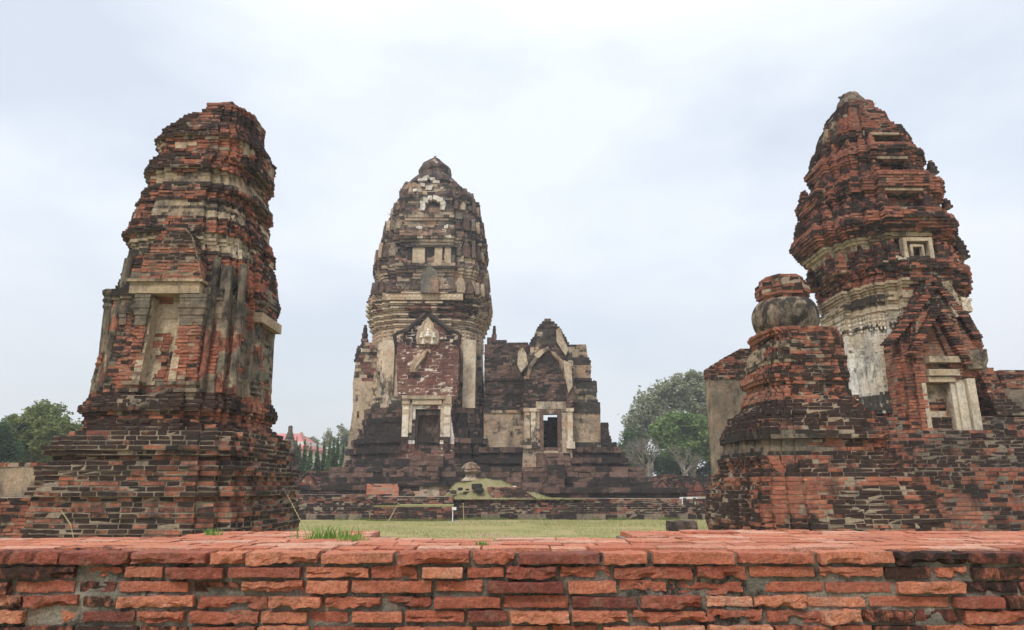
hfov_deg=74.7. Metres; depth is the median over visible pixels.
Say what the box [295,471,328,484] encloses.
arcade ruin
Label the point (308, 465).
conifer
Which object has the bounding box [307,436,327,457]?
tree
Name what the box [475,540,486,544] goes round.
grass tuft
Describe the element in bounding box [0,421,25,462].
tree
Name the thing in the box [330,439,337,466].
conifer
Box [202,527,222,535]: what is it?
grass tuft
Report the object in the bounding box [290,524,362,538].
grass tuft
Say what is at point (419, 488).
stone terrace
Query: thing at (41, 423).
tree
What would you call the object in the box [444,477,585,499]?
grass mound
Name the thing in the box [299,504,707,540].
ground
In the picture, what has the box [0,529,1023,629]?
brick wall
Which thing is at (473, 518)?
weeds
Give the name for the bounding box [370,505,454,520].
brick platform
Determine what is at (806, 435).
brick stupa
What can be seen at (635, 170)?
sky
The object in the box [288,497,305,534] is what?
dry stalk
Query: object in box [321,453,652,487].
stone terrace
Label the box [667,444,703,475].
bare tree
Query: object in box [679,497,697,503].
spotlight bar
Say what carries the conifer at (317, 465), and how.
on the ground at (496, 529)
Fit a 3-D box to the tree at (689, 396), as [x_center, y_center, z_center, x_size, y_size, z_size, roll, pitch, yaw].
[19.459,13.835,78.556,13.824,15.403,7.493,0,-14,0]
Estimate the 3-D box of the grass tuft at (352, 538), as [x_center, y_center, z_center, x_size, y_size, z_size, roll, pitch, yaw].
[-0.854,1.195,3.602,0.182,0.046,0.069,1,-14,-5]
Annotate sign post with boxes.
[448,507,459,521]
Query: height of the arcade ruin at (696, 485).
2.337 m
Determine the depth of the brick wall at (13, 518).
12.00 m
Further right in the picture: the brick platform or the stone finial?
the stone finial
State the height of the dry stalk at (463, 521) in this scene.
0.200 m
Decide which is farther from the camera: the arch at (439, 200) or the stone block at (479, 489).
the arch at (439, 200)
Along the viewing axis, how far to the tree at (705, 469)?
69.03 m
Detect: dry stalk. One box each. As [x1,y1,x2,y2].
[61,510,73,538]
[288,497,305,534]
[384,503,398,537]
[463,503,463,538]
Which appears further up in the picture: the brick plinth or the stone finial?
the stone finial
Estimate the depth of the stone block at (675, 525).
24.75 m
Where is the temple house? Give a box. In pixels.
[277,432,327,468]
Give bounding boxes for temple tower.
[342,156,492,466]
[789,91,987,429]
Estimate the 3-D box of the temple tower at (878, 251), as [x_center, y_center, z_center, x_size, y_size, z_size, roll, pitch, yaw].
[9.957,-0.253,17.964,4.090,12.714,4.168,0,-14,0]
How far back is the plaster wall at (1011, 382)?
18.38 m
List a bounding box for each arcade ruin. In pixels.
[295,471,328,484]
[652,474,710,496]
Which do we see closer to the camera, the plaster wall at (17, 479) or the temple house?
the plaster wall at (17, 479)
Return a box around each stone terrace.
[294,482,688,497]
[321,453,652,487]
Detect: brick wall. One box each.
[0,497,30,537]
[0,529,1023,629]
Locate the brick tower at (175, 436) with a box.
[20,101,300,537]
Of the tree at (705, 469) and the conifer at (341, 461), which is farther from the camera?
the tree at (705, 469)
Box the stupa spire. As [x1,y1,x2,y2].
[284,425,299,468]
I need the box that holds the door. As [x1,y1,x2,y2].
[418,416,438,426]
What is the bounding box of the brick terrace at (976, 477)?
[876,368,1023,531]
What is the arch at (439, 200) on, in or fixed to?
in the temple tower at (418, 384)
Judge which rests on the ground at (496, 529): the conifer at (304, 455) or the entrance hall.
the conifer at (304, 455)
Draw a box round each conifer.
[298,443,303,470]
[301,437,307,470]
[304,441,313,470]
[313,443,321,470]
[320,440,325,470]
[323,437,331,470]
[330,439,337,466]
[335,435,339,466]
[338,445,344,466]
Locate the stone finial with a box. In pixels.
[461,462,480,480]
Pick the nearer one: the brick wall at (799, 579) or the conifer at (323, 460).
the brick wall at (799, 579)
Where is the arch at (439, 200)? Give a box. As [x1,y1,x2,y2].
[420,195,445,211]
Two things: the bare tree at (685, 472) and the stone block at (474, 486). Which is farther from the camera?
the bare tree at (685, 472)
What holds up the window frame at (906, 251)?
in the temple tower at (878, 251)
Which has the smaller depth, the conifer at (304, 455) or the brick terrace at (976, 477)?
the brick terrace at (976, 477)
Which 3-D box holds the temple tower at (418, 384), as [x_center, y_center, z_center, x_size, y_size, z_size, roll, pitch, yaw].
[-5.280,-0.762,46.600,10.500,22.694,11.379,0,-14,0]
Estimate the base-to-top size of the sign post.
0.695 m
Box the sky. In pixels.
[0,0,1023,475]
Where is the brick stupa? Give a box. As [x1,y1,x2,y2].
[705,273,952,531]
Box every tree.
[0,399,82,462]
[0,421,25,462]
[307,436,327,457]
[322,423,349,463]
[617,424,680,475]
[620,369,706,474]
[623,437,662,476]
[647,408,709,475]
[658,451,710,475]
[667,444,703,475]
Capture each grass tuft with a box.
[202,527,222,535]
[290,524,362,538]
[336,533,369,541]
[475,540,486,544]
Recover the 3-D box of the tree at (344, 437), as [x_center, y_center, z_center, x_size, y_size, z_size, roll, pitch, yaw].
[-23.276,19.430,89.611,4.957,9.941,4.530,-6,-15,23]
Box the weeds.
[338,515,679,521]
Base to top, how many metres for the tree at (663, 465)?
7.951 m
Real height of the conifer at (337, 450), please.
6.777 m
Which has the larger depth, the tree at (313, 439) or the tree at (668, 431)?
the tree at (313, 439)
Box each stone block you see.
[472,484,481,488]
[475,488,483,491]
[666,520,697,530]
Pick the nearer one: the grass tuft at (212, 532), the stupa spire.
the grass tuft at (212, 532)
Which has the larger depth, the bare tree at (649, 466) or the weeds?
the bare tree at (649, 466)
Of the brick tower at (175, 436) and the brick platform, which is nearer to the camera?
the brick tower at (175, 436)
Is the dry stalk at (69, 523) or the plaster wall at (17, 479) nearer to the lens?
the dry stalk at (69, 523)
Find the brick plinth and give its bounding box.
[296,494,705,519]
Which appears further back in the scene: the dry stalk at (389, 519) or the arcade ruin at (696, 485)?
the arcade ruin at (696, 485)
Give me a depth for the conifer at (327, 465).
60.60 m
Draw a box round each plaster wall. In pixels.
[0,462,48,496]
[703,348,751,485]
[995,370,1023,408]
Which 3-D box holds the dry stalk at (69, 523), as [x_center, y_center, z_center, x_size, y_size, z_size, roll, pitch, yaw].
[-2.469,1.169,3.727,0.102,0.163,0.004,0,-14,0]
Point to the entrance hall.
(546, 370)
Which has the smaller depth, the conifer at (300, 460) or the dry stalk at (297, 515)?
the dry stalk at (297, 515)
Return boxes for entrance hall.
[478,318,629,466]
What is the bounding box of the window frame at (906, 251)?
[898,237,934,257]

